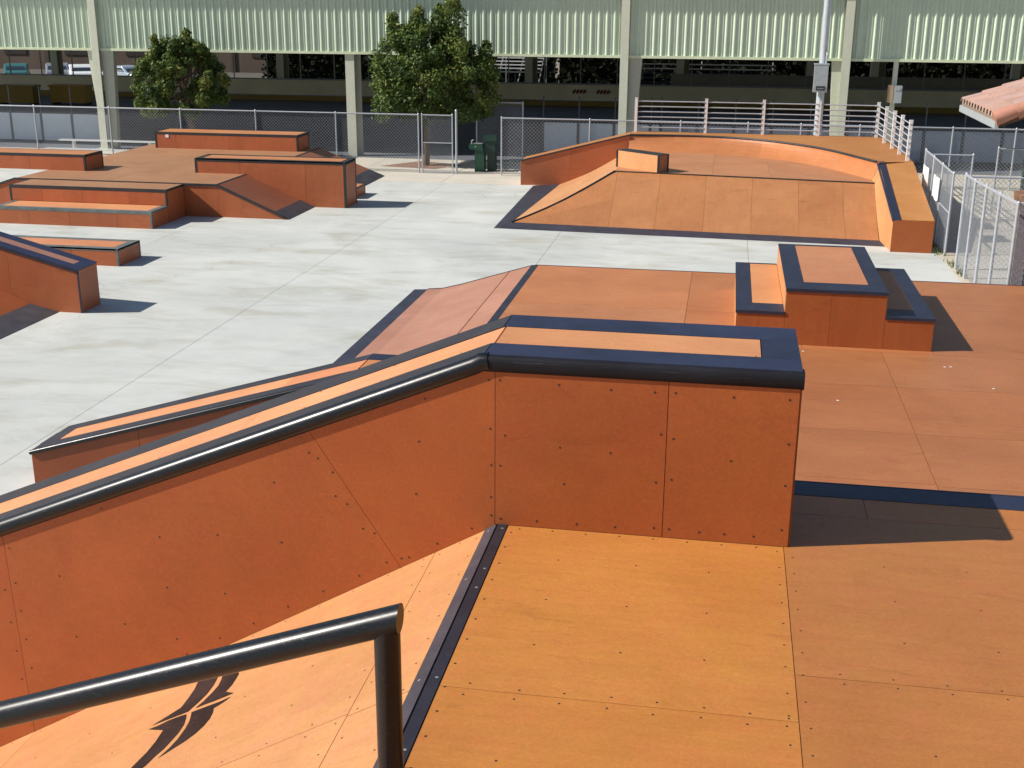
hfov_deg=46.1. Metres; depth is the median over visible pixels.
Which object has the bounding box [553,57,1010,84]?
hedge
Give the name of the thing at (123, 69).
parked car
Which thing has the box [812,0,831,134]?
light pole
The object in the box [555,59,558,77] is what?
terrain
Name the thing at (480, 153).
drinking fountain
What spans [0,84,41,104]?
bench box
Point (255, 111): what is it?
chain link fence
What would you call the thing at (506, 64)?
bleacher
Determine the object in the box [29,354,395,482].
hubba ledge
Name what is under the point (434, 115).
fence gate
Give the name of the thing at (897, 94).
meter box
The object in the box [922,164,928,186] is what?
banner
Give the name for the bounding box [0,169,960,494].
park slab
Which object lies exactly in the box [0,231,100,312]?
hubba ledge
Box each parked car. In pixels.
[4,63,29,73]
[45,62,68,73]
[68,64,90,74]
[102,65,146,75]
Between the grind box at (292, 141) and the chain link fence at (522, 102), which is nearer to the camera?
the grind box at (292, 141)
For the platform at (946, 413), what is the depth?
16.01 m
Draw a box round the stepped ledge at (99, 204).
[0,179,185,228]
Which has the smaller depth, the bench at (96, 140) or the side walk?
the side walk
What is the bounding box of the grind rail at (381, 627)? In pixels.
[0,603,403,767]
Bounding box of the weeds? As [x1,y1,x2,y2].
[932,229,969,279]
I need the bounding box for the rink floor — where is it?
[0,91,1023,175]
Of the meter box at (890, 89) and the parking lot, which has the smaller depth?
the meter box at (890, 89)
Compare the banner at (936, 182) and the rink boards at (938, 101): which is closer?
the banner at (936, 182)
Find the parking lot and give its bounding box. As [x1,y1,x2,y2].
[0,69,558,82]
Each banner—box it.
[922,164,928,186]
[932,174,939,200]
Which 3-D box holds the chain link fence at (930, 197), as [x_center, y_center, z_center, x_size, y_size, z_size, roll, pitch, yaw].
[9.559,-4.189,27.168,0.064,1.780,4.261,4,18,10]
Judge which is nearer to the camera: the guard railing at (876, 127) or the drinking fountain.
the guard railing at (876, 127)
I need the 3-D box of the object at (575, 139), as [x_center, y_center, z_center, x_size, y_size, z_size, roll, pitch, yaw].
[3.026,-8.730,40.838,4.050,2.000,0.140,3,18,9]
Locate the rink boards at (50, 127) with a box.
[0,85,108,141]
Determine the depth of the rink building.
38.56 m
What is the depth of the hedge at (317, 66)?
79.86 m
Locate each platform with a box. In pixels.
[0,144,383,219]
[0,480,1023,767]
[334,265,1023,495]
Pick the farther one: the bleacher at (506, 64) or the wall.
the bleacher at (506, 64)
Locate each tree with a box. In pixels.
[128,27,231,128]
[368,0,503,165]
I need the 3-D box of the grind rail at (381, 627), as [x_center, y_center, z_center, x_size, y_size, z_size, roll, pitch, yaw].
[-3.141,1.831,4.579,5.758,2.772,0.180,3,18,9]
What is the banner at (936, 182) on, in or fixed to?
attached to the chain link fence at (930, 197)
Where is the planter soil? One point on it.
(431, 165)
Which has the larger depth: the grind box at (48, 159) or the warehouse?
the warehouse
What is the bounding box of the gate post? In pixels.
[455,109,457,173]
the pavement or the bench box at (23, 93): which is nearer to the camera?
the pavement
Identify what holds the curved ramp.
on the park slab
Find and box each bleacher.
[493,56,546,82]
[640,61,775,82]
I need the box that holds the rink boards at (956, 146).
[660,98,1023,166]
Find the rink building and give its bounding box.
[0,0,1023,155]
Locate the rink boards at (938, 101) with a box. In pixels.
[0,49,1006,113]
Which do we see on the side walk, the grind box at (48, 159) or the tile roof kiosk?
the tile roof kiosk
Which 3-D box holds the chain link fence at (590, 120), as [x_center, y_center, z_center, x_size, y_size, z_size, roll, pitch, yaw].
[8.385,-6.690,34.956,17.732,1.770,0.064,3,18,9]
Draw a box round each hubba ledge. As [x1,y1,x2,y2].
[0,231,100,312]
[0,315,804,746]
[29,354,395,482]
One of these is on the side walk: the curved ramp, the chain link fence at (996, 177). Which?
the chain link fence at (996, 177)
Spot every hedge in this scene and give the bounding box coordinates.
[261,53,557,82]
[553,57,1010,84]
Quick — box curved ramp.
[494,131,934,252]
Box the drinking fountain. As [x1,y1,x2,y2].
[468,134,498,171]
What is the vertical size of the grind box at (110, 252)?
0.354 m
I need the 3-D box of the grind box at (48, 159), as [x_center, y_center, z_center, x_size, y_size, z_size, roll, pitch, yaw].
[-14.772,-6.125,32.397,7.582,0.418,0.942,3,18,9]
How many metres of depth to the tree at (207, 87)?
38.84 m
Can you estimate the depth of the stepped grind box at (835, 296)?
16.77 m
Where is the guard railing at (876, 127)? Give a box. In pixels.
[634,98,913,160]
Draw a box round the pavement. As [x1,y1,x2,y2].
[0,147,1020,200]
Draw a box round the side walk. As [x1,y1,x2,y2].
[927,198,1019,284]
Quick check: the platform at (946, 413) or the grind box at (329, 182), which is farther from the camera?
the grind box at (329, 182)
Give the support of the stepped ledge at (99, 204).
on the park slab
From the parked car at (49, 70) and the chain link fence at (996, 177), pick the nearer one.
the chain link fence at (996, 177)
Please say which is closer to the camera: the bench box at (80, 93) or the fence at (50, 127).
the fence at (50, 127)
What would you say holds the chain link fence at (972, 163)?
on the side walk
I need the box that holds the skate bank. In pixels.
[0,289,57,338]
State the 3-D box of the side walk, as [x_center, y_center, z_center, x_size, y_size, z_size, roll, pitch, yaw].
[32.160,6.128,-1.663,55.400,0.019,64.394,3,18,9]
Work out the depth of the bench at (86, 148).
40.16 m
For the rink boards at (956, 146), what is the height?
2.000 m
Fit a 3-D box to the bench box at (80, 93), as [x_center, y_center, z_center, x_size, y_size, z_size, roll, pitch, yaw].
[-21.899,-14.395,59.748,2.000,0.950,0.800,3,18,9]
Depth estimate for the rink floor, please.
52.30 m
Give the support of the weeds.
on the side walk
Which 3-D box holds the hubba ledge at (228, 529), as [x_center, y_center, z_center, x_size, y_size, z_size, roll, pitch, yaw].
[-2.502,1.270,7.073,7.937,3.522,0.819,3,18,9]
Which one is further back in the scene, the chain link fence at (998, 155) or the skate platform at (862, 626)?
the chain link fence at (998, 155)
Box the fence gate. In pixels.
[421,113,452,173]
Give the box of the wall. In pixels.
[670,74,1019,108]
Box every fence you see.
[0,104,419,172]
[476,101,523,163]
[501,116,1023,189]
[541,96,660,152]
[922,148,955,255]
[923,153,974,220]
[954,172,1023,284]
[960,175,1023,267]
[990,147,1023,217]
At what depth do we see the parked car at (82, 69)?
91.50 m
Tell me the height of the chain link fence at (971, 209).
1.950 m
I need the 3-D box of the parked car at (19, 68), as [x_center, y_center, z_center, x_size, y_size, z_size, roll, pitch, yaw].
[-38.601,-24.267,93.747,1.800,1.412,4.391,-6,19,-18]
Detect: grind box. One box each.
[0,148,103,170]
[13,235,140,265]
[154,128,309,151]
[194,154,356,207]
[357,183,365,197]
[616,148,668,172]
[734,244,935,351]
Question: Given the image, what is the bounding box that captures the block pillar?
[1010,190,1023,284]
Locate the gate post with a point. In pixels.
(456, 160)
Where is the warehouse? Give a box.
[0,49,266,72]
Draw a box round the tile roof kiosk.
[959,77,1023,206]
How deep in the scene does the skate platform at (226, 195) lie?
30.42 m
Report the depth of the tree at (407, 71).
37.22 m
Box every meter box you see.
[886,85,893,102]
[893,86,902,102]
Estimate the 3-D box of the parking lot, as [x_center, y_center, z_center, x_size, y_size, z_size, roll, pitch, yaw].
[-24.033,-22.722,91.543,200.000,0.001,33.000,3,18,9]
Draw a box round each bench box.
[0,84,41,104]
[48,84,92,104]
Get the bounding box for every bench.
[44,147,127,151]
[58,139,154,147]
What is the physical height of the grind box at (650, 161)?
0.434 m
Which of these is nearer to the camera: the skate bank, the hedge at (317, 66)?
the skate bank
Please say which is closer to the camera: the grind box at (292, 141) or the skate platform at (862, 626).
the skate platform at (862, 626)
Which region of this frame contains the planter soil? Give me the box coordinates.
[383,161,460,168]
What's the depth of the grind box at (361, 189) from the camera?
32.77 m

